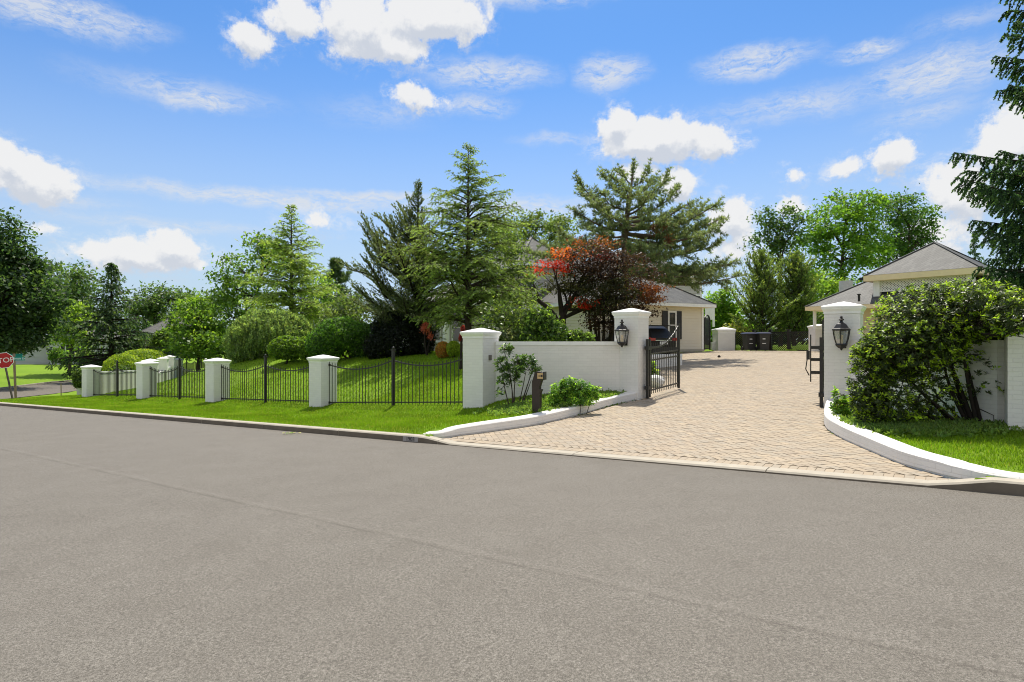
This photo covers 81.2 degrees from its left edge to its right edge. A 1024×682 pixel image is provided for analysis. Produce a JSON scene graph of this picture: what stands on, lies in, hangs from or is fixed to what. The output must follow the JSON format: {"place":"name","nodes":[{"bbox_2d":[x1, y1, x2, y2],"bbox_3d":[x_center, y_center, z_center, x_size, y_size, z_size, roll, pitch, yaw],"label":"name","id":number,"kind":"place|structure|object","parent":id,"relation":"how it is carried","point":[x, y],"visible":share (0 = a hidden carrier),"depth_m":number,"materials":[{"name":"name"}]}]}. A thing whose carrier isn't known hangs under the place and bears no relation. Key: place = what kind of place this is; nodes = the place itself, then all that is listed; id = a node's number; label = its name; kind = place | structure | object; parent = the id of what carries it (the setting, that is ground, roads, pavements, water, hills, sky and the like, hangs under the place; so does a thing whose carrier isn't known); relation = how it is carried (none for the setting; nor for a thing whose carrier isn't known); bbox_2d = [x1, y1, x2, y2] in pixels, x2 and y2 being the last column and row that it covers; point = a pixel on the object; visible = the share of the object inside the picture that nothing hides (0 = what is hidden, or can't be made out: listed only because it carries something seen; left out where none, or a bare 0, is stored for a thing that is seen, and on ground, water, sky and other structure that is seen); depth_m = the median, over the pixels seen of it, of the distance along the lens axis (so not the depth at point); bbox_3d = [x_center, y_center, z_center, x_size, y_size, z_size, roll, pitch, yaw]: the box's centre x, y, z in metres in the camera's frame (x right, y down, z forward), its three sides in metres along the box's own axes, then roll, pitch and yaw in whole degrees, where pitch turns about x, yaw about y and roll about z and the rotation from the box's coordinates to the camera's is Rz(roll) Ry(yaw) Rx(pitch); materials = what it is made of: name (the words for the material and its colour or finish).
{"place":"outdoors","nodes":[
{"label":"outdoors","id":0,"kind":"place"},
{"bbox_2d":[0,371,184,398],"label":"side road","id":1,"kind":"structure","parent":0,"point":[41,389],"depth_m":42.28,"materials":[{"name":"grey asphalt"}]},
{"bbox_2d":[0,380,71,388],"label":"side kerb","id":2,"kind":"structure","parent":1,"relation":"on","point":[35,384],"depth_m":49.25,"materials":[{"name":"concrete"}]},
{"bbox_2d":[0,406,1023,681],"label":"road","id":3,"kind":"structure","parent":0,"point":[146,550],"depth_m":4.33,"materials":[{"name":"grey asphalt"}]},
{"bbox_2d":[0,342,1023,478],"bbox_3d":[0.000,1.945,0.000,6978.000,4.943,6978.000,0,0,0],"label":"ground","id":4,"kind":"structure","parent":0,"point":[31,373],"depth_m":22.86,"materials":[{"name":"green plant"}]},
{"bbox_2d":[0,352,13,398],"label":"stop sign","id":5,"kind":"object","parent":4,"relation":"on","point":[6,360],"visible":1,"depth_m":29.54,"materials":[{"name":"metal"}]},
{"bbox_2d":[10,353,24,397],"bbox_3d":[-24.932,1.890,30.204,0.648,2.518,0.750,0,0,18],"label":"street sign","id":6,"kind":"object","parent":4,"relation":"on","point":[18,356],"visible":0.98,"depth_m":30.16,"materials":[{"name":"green metal"}]},
{"bbox_2d":[0,206,82,357],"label":"maple tree","id":7,"kind":"object","parent":4,"relation":"on","point":[29,313],"visible":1,"depth_m":44.91,"materials":[{"name":"green plant"}]},
{"bbox_2d":[47,347,61,365],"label":"yard bush","id":8,"kind":"object","parent":4,"relation":"on","point":[52,354],"visible":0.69,"depth_m":71.47,"materials":[{"name":"green plant"}]},
{"bbox_2d":[57,351,73,363],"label":"yard bush","id":9,"kind":"object","parent":4,"relation":"on","point":[61,355],"visible":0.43,"depth_m":70.52,"materials":[{"name":"green plant"}]},
{"bbox_2d":[6,324,137,364],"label":"white house","id":10,"kind":"structure","parent":4,"relation":"on","point":[40,357],"depth_m":75.50,"materials":[{"name":"white"}]},
{"bbox_2d":[46,299,101,373],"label":"bright tree","id":11,"kind":"object","parent":4,"relation":"on","point":[77,309],"visible":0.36,"depth_m":59.57,"materials":[{"name":"green plant"}]},
{"bbox_2d":[76,388,81,394],"bbox_3d":[-24.030,2.809,33.200,0.360,0.420,0.351,0,0,0],"label":"planter","id":12,"kind":"object","parent":4,"relation":"on","point":[79,391],"visible":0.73,"depth_m":33.08,"materials":[{"name":"stone"}]},
{"bbox_2d":[70,367,81,389],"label":"potted shrub","id":13,"kind":"object","parent":12,"relation":"in","point":[76,377],"visible":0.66,"depth_m":33.01,"materials":[{"name":"green plant"}]},
{"bbox_2d":[37,254,125,320],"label":"tree","id":14,"kind":"object","parent":4,"relation":"on","point":[80,278],"visible":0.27,"depth_m":89.53,"materials":[{"name":"green plant"}]},
{"bbox_2d":[80,365,101,396],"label":"fence pillar","id":15,"kind":"structure","parent":4,"relation":"on","point":[87,380],"depth_m":29.20,"materials":[{"name":"white paint"}]},
{"bbox_2d":[45,263,166,378],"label":"spruce tree","id":16,"kind":"object","parent":4,"relation":"on","point":[108,313],"visible":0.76,"depth_m":54.43,"materials":[{"name":"green plant"}]},
{"bbox_2d":[93,361,135,396],"bbox_3d":[-18.282,1.837,27.666,5.460,1.870,0.110,0,0,36],"label":"iron fence","id":17,"kind":"object","parent":4,"relation":"on","point":[116,370],"visible":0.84,"depth_m":27.67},
{"bbox_2d":[101,370,133,393],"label":"brick wall","id":18,"kind":"structure","parent":4,"relation":"on","point":[105,383],"depth_m":33.42,"materials":[{"name":"white paint"}]},
{"bbox_2d":[104,363,135,370],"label":"leafy shrub","id":19,"kind":"object","parent":4,"relation":"on","point":[127,367],"visible":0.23,"depth_m":42.17,"materials":[{"name":"green plant"}]},
{"bbox_2d":[101,348,167,370],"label":"mound shrub","id":20,"kind":"object","parent":4,"relation":"on","point":[132,357],"visible":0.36,"depth_m":43.77,"materials":[{"name":"green plant"}]},
{"bbox_2d":[134,361,158,398],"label":"fence pillar","id":21,"kind":"structure","parent":4,"relation":"on","point":[142,379],"depth_m":25.66,"materials":[{"name":"white paint"}]},
{"bbox_2d":[114,280,200,330],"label":"tree","id":22,"kind":"object","parent":4,"relation":"on","point":[153,306],"visible":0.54,"depth_m":122.70,"materials":[{"name":"green plant"}]},
{"bbox_2d":[149,327,176,352],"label":"yard bush","id":23,"kind":"object","parent":4,"relation":"on","point":[158,337],"visible":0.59,"depth_m":57.32,"materials":[{"name":"green plant"}]},
{"bbox_2d":[156,357,169,379],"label":"side pillar","id":24,"kind":"structure","parent":4,"relation":"on","point":[163,363],"depth_m":43.91,"materials":[{"name":"white paint"}]},
{"bbox_2d":[142,315,190,340],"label":"house","id":25,"kind":"structure","parent":4,"relation":"on","point":[154,328],"depth_m":101.23,"materials":[{"name":"white"}]},
{"bbox_2d":[164,355,175,378],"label":"side pillar","id":26,"kind":"structure","parent":4,"relation":"on","point":[172,361],"depth_m":46.21,"materials":[{"name":"white paint"}]},
{"bbox_2d":[165,312,180,357],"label":"young spruce","id":27,"kind":"object","parent":4,"relation":"on","point":[170,353],"visible":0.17,"depth_m":83.80,"materials":[{"name":"green plant"}]},
{"bbox_2d":[149,358,204,398],"bbox_3d":[-13.470,1.603,24.208,5.270,1.870,0.110,0,0,36],"label":"iron fence","id":28,"kind":"object","parent":4,"relation":"on","point":[179,368],"visible":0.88,"depth_m":24.19,"materials":[{"name":"black metal"}]},
{"bbox_2d":[183,360,193,373],"bbox_3d":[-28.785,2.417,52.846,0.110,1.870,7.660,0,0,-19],"label":"shrub","id":29,"kind":"object","parent":4,"relation":"on","point":[188,366],"visible":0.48,"depth_m":53.67,"materials":[{"name":"green plant"}]},
{"bbox_2d":[150,288,230,370],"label":"young maple","id":30,"kind":"object","parent":4,"relation":"on","point":[202,331],"visible":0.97,"depth_m":49.00,"materials":[{"name":"green plant"}]},
{"bbox_2d":[155,287,244,320],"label":"tree","id":31,"kind":"object","parent":4,"relation":"on","point":[207,292],"visible":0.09,"depth_m":120.30,"materials":[{"name":"green plant"}]},
{"bbox_2d":[203,358,231,402],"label":"fence pillar","id":32,"kind":"structure","parent":4,"relation":"on","point":[212,379],"depth_m":22.27,"materials":[{"name":"white paint"}]},
{"bbox_2d":[221,354,308,402],"bbox_3d":[-8.524,1.385,20.655,5.790,1.870,0.110,0,0,36],"label":"iron fence","id":33,"kind":"object","parent":4,"relation":"on","point":[265,366],"visible":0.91,"depth_m":20.62,"materials":[{"name":"black metal"}]},
{"bbox_2d":[221,309,314,363],"bbox_3d":[-12.323,-0.185,30.404,4.182,2.988,3.862,0,0,28],"label":"weeping tree","id":34,"kind":"object","parent":4,"relation":"on","point":[258,332],"visible":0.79,"depth_m":29.39,"materials":[{"name":"green plant"}]},
{"bbox_2d":[266,335,300,363],"bbox_3d":[-10.329,0.426,27.505,1.829,1.419,1.711,0,0,0],"label":"clipped shrub","id":35,"kind":"object","parent":4,"relation":"on","point":[283,347],"visible":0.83,"depth_m":26.98,"materials":[{"name":"green plant"}]},
{"bbox_2d":[199,228,370,350],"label":"maple tree","id":36,"kind":"object","parent":4,"relation":"on","point":[225,281],"visible":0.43,"depth_m":53.72,"materials":[{"name":"green plant"}]},
{"bbox_2d":[235,204,339,331],"bbox_3d":[-14.662,-3.721,38.480,8.012,10.384,8.274,0,0,0],"label":"hemlock tree","id":37,"kind":"object","parent":4,"relation":"on","point":[292,270],"visible":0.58,"depth_m":38.19,"materials":[{"name":"green plant"}]},
{"bbox_2d":[295,336,320,360],"bbox_3d":[-9.198,0.396,27.204,1.403,1.284,1.161,0,0,0],"label":"clipped shrub","id":38,"kind":"object","parent":4,"relation":"on","point":[302,354],"visible":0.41,"depth_m":26.83,"materials":[{"name":"green plant"}]},
{"bbox_2d":[306,355,339,406],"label":"fence pillar","id":39,"kind":"structure","parent":4,"relation":"on","point":[318,381],"depth_m":18.57,"materials":[{"name":"white paint"}]},
{"bbox_2d":[304,316,373,359],"bbox_3d":[-7.439,-0.098,26.497,3.565,2.073,2.345,0,0,0],"label":"clipped shrub","id":40,"kind":"object","parent":4,"relation":"on","point":[338,339],"visible":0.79,"depth_m":26.02,"materials":[{"name":"green plant"}]},
{"bbox_2d":[318,256,365,316],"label":"pine tree","id":41,"kind":"object","parent":4,"relation":"on","point":[340,276],"visible":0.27,"depth_m":65.54,"materials":[{"name":"green plant"}]},
{"bbox_2d":[307,282,381,334],"bbox_3d":[-9.720,-1.343,35.938,6.284,4.413,3.613,0,0,32],"label":"understory tree","id":42,"kind":"object","parent":4,"relation":"on","point":[354,310],"visible":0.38,"depth_m":35.51,"materials":[{"name":"green plant"}]},
{"bbox_2d":[328,347,462,405],"bbox_3d":[-3.368,1.093,16.950,5.790,1.870,0.110,0,0,36],"label":"iron fence","id":43,"kind":"object","parent":4,"relation":"on","point":[393,361],"visible":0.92,"depth_m":16.91,"materials":[{"name":"black metal"}]},
{"bbox_2d":[362,310,436,359],"bbox_3d":[-4.795,-0.193,25.862,3.243,2.258,2.403,0,0,0],"label":"dark hedge","id":44,"kind":"object","parent":4,"relation":"on","point":[383,338],"visible":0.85,"depth_m":25.24,"materials":[{"name":"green plant"}]},
{"bbox_2d":[335,178,477,339],"bbox_3d":[-4.432,-3.242,26.915,6.004,8.154,7.479,0,0,0],"label":"juniper tree","id":45,"kind":"object","parent":4,"relation":"on","point":[401,301],"visible":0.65,"depth_m":25.55,"materials":[{"name":"green plant"}]},
{"bbox_2d":[419,320,434,354],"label":"red shrub","id":46,"kind":"object","parent":4,"relation":"on","point":[424,328],"visible":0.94,"depth_m":24.46,"materials":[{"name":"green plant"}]},
{"bbox_2d":[435,341,448,358],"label":"orange shrub","id":47,"kind":"object","parent":4,"relation":"on","point":[440,350],"visible":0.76,"depth_m":22.12,"materials":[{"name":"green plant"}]},
{"bbox_2d":[446,341,459,356],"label":"lime shrub","id":48,"kind":"object","parent":4,"relation":"on","point":[453,348],"visible":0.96,"depth_m":21.95,"materials":[{"name":"green plant"}]},
{"bbox_2d":[458,325,465,369],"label":"red shrub","id":49,"kind":"object","parent":4,"relation":"on","point":[462,328],"visible":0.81,"depth_m":19.47,"materials":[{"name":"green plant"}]},
{"bbox_2d":[377,142,553,337],"bbox_3d":[-1.726,-3.553,24.176,7.082,8.740,7.625,0,0,0],"label":"hemlock tree","id":50,"kind":"object","parent":4,"relation":"on","point":[467,294],"visible":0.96,"depth_m":23.46,"materials":[{"name":"green plant"}]},
{"bbox_2d":[118,302,823,359],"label":"woodland","id":51,"kind":"object","parent":4,"relation":"on","point":[224,353],"visible":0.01,"depth_m":77.94,"materials":[{"name":"green plant"}]},
{"bbox_2d":[460,328,501,407],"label":"brick pillar","id":52,"kind":"structure","parent":4,"relation":"on","point":[478,371],"depth_m":14.84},
{"bbox_2d":[466,295,536,330],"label":"tree","id":53,"kind":"object","parent":4,"relation":"on","point":[504,314],"visible":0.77,"depth_m":18.54,"materials":[{"name":"green plant"}]},
{"bbox_2d":[473,217,543,329],"bbox_3d":[-0.021,-2.450,27.431,3.625,6.881,2.496,0,0,0],"label":"garden tree","id":54,"kind":"object","parent":4,"relation":"on","point":[508,253],"visible":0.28,"depth_m":27.39,"materials":[{"name":"green plant"}]},
{"bbox_2d":[496,326,520,340],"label":"garden shrub","id":55,"kind":"object","parent":4,"relation":"on","point":[508,334],"visible":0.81,"depth_m":18.17,"materials":[{"name":"green plant"}]},
{"bbox_2d":[0,402,1023,495],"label":"kerb","id":56,"kind":"structure","parent":4,"relation":"on","point":[1006,486],"depth_m":8.94,"materials":[{"name":"concrete"}]},
{"bbox_2d":[403,436,417,441],"bbox_3d":[-1.905,1.839,11.197,0.400,0.106,0.011,0,0,36],"label":"house number","id":57,"kind":"object","parent":56,"relation":"attached to","point":[410,439],"visible":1,"depth_m":11.19,"materials":[{"name":"black paint"}]},
{"bbox_2d":[492,343,542,403],"bbox_3d":[0.135,0.850,14.307,1.233,1.670,0.490,0,0,0],"label":"leggy shrub","id":58,"kind":"object","parent":4,"relation":"on","point":[519,365],"visible":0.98,"depth_m":14.26,"materials":[{"name":"green plant"}]},
{"bbox_2d":[473,208,582,250],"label":"backyard tree","id":59,"kind":"object","parent":4,"relation":"on","point":[546,227],"visible":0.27,"depth_m":50.82,"materials":[{"name":"green plant"}]},
{"bbox_2d":[422,392,636,438],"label":"wall","id":60,"kind":"structure","parent":4,"relation":"on","point":[547,416],"depth_m":12.11,"materials":[{"name":"white concrete"}]},
{"bbox_2d":[532,371,546,412],"bbox_3d":[0.577,1.164,12.732,0.273,1.046,0.186,0,0,21],"label":"intercom post","id":61,"kind":"object","parent":4,"relation":"on","point":[539,377],"visible":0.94,"depth_m":12.68,"materials":[{"name":"black metal"}]},
{"bbox_2d":[513,306,573,340],"bbox_3d":[0.924,-0.085,18.301,1.926,2.057,1.224,0,0,0],"label":"garden shrub","id":62,"kind":"object","parent":4,"relation":"on","point":[553,328],"visible":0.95,"depth_m":18.05,"materials":[{"name":"green plant"}]},
{"bbox_2d":[390,236,715,351],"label":"house","id":63,"kind":"structure","parent":4,"relation":"on","point":[687,305],"depth_m":35.40,"materials":[{"name":"beige paint"}]},
{"bbox_2d":[428,320,440,342],"bbox_3d":[-4.487,-0.782,33.838,1.100,1.745,0.140,0,0,-28],"label":"window","id":64,"kind":"structure","parent":63,"relation":"in","point":[439,333],"depth_m":33.98,"materials":[{"name":"grey glass"}]},
{"bbox_2d":[451,312,464,343],"bbox_3d":[-3.070,-0.782,34.602,1.050,1.895,0.140,0,0,-28],"label":"window","id":65,"kind":"structure","parent":63,"relation":"in","point":[457,331],"depth_m":34.51,"materials":[{"name":"grey glass"}]},
{"bbox_2d":[662,311,681,338],"bbox_3d":[9.314,-0.912,34.740,1.490,1.695,0.140,0,0,-28],"label":"window","id":66,"kind":"structure","parent":63,"relation":"in","point":[671,318],"depth_m":34.76,"materials":[{"name":"white glass"}]},
{"bbox_2d":[495,341,619,400],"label":"brick wall","id":67,"kind":"structure","parent":4,"relation":"on","point":[595,363],"depth_m":15.26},
{"bbox_2d":[546,375,601,413],"bbox_3d":[1.389,1.305,13.306,1.270,1.095,0.688,0,0,0],"label":"shrub","id":68,"kind":"object","parent":4,"relation":"on","point":[588,394],"visible":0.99,"depth_m":13.21,"materials":[{"name":"green plant"}]},
{"bbox_2d":[567,328,595,340],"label":"garden shrub","id":69,"kind":"object","parent":4,"relation":"on","point":[578,335],"visible":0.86,"depth_m":18.15,"materials":[{"name":"green plant"}]},
{"bbox_2d":[526,232,681,340],"bbox_3d":[3.635,-1.503,23.225,5.944,5.322,4.517,0,0,-27],"label":"red maple","id":70,"kind":"object","parent":4,"relation":"on","point":[585,284],"visible":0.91,"depth_m":22.68,"materials":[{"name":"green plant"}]},
{"bbox_2d":[612,308,650,399],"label":"gate pillar","id":71,"kind":"structure","parent":4,"relation":"on","point":[633,361],"depth_m":15.31,"materials":[{"name":"white brick"}]},
{"bbox_2d":[615,319,628,346],"bbox_3d":[2.799,-0.198,15.189,0.320,0.720,0.388,0,0,36],"label":"wall lantern","id":72,"kind":"object","parent":71,"relation":"attached to","point":[622,327],"depth_m":15.16,"materials":[{"name":"black metal"}]},
{"bbox_2d":[519,157,748,308],"bbox_3d":[5.833,-3.884,28.855,11.176,10.140,6.239,0,0,0],"label":"pine tree","id":73,"kind":"object","parent":4,"relation":"on","point":[665,233],"visible":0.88,"depth_m":28.38,"materials":[{"name":"green plant"}]},
{"bbox_2d":[652,375,664,386],"bbox_3d":[4.338,1.234,18.023,0.561,0.440,0.561,0,0,0],"label":"boulder","id":74,"kind":"object","parent":4,"relation":"on","point":[663,380],"visible":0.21,"depth_m":17.82,"materials":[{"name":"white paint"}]},
{"bbox_2d":[704,315,710,349],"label":"lattice gate","id":75,"kind":"structure","parent":4,"relation":"on","point":[707,336],"depth_m":37.01,"materials":[{"name":"black metal"}]},
{"bbox_2d":[702,287,756,337],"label":"bright tree","id":76,"kind":"object","parent":4,"relation":"on","point":[724,306],"visible":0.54,"depth_m":46.54,"materials":[{"name":"green plant"}]},
{"bbox_2d":[720,322,752,343],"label":"bush","id":77,"kind":"object","parent":4,"relation":"on","point":[739,328],"visible":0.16,"depth_m":41.59,"materials":[{"name":"green plant"}]},
{"bbox_2d":[472,388,1023,438],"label":"ground cover","id":78,"kind":"object","parent":4,"relation":"on","point":[941,427],"visible":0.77,"depth_m":9.14,"materials":[{"name":"green plant"}]},
{"bbox_2d":[721,247,801,338],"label":"cedar tree","id":79,"kind":"object","parent":4,"relation":"on","point":[759,304],"visible":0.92,"depth_m":41.97,"materials":[{"name":"green plant"}]},
{"bbox_2d":[735,329,808,350],"bbox_3d":[16.099,-0.028,37.372,0.220,1.396,5.223,0,0,-36],"label":"lattice fence","id":80,"kind":"object","parent":4,"relation":"on","point":[797,345],"visible":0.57,"depth_m":36.46,"materials":[{"name":"black metal"}]},
{"bbox_2d":[737,200,818,345],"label":"dark tree","id":81,"kind":"object","parent":4,"relation":"on","point":[780,242],"visible":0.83,"depth_m":49.55,"materials":[{"name":"green plant"}]},
{"bbox_2d":[766,248,824,341],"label":"cedar tree","id":82,"kind":"object","parent":4,"relation":"on","point":[795,287],"visible":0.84,"depth_m":42.83,"materials":[{"name":"green plant"}]},
{"bbox_2d":[800,267,859,323],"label":"bright tree","id":83,"kind":"object","parent":4,"relation":"on","point":[832,287],"visible":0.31,"depth_m":47.47,"materials":[{"name":"green plant"}]},
{"bbox_2d":[782,187,899,293],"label":"maple tree","id":84,"kind":"object","parent":4,"relation":"on","point":[865,249],"visible":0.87,"depth_m":55.77,"materials":[{"name":"green plant"}]},
{"bbox_2d":[828,386,856,415],"bbox_3d":[5.969,1.154,10.693,0.585,0.728,0.312,0,0,0],"label":"plant","id":85,"kind":"object","parent":4,"relation":"on","point":[842,406],"visible":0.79,"depth_m":10.66,"materials":[{"name":"green plant"}]},
{"bbox_2d":[821,302,866,406],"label":"gate pillar","id":86,"kind":"structure","parent":4,"relation":"on","point":[836,368],"depth_m":12.54,"materials":[{"name":"white brick"}]},
{"bbox_2d":[805,319,823,407],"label":"driveway gate","id":87,"kind":"structure","parent":86,"relation":"attached to","point":[821,371],"depth_m":13.79,"materials":[{"name":"black metal"}]},
{"bbox_2d":[832,316,850,349],"bbox_3d":[6.795,-0.166,12.319,0.320,0.720,0.388,0,0,36],"label":"wall lantern","id":88,"kind":"object","parent":86,"relation":"attached to","point":[841,327],"depth_m":12.28,"materials":[{"name":"black metal"}]},
{"bbox_2d":[862,183,948,268],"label":"oak tree","id":89,"kind":"object","parent":4,"relation":"on","point":[905,219],"visible":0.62,"depth_m":59.29,"materials":[{"name":"green plant"}]},
{"bbox_2d":[804,242,1023,338],"label":"garage house","id":90,"kind":"structure","parent":4,"relation":"on","point":[932,263],"depth_m":30.73,"materials":[{"name":"beige"}]},
{"bbox_2d":[824,400,1023,478],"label":"curb","id":91,"kind":"structure","parent":4,"relation":"on","point":[919,460],"depth_m":7.53,"materials":[{"name":"white concrete"}]},
{"bbox_2d":[850,340,1003,421],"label":"brick wall","id":92,"kind":"structure","parent":4,"relation":"on","point":[993,404],"depth_m":9.49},
{"bbox_2d":[844,277,1023,422],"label":"shrub","id":93,"kind":"object","parent":4,"relation":"on","point":[977,314],"visible":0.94,"depth_m":9.31,"materials":[{"name":"green plant"}]},
{"bbox_2d":[967,236,983,261],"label":"young spruce","id":94,"kind":"object","parent":4,"relation":"on","point":[974,248],"visible":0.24,"depth_m":57.89,"materials":[{"name":"green plant"}]},
{"bbox_2d":[948,0,1023,300],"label":"spruce tree","id":95,"kind":"object","parent":4,"relation":"on","point":[1008,201],"visible":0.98,"depth_m":12.21,"materials":[{"name":"green plant"}]},
{"bbox_2d":[1002,315,1023,429],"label":"brick pillar","id":96,"kind":"structure","parent":4,"relation":"on","point":[1014,380],"depth_m":8.81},
{"bbox_2d":[0,0,1023,339],"label":"sky","id":97,"kind":"structure","parent":0,"point":[145,138],"materials":[{"name":"blue"}]},
{"bbox_2d":[443,350,949,479],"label":"driveway","id":98,"kind":"structure","parent":0,"point":[755,408],"depth_m":11.39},
{"bbox_2d":[605,325,676,353],"bbox_3d":[6.417,0.037,31.635,1.950,1.720,4.890,0,0,-28],"label":"parked car","id":99,"kind":"object","parent":98,"relation":"on","point":[659,333],"visible":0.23,"depth_m":29.68,"materials":[{"name":"black metal"}]},
{"bbox_2d":[644,323,679,398],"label":"driveway gate","id":100,"kind":"structure","parent":98,"relation":"on","point":[648,347],"depth_m":16.06,"materials":[{"name":"black metal"}]},
{"bbox_2d":[652,354,681,367],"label":"court wall","id":101,"kind":"structure","parent":98,"relation":"on","point":[663,361],"depth_m":25.15,"materials":[{"name":"white paint"}]},
{"bbox_2d":[711,327,735,350],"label":"court pillar","id":102,"kind":"structure","parent":98,"relation":"on","point":[724,338],"depth_m":38.95,"materials":[{"name":"white brick"}]},
{"bbox_2d":[741,332,755,350],"bbox_3d":[14.771,0.031,37.233,0.741,1.142,0.908,0,0,-5],"label":"wheeled bin","id":103,"kind":"object","parent":98,"relation":"on","point":[749,340],"visible":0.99,"depth_m":36.90,"materials":[{"name":"plastic"}]},
{"bbox_2d":[755,332,771,350],"bbox_3d":[15.374,0.022,36.633,0.741,1.142,0.908,0,0,3],"label":"wheeled bin","id":104,"kind":"object","parent":98,"relation":"on","point":[762,340],"visible":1,"depth_m":36.29,"materials":[{"name":"plastic"}]},
{"bbox_2d":[807,324,821,350],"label":"court pillar","id":105,"kind":"structure","parent":98,"relation":"on","point":[815,333],"depth_m":34.13,"materials":[{"name":"white brick"}]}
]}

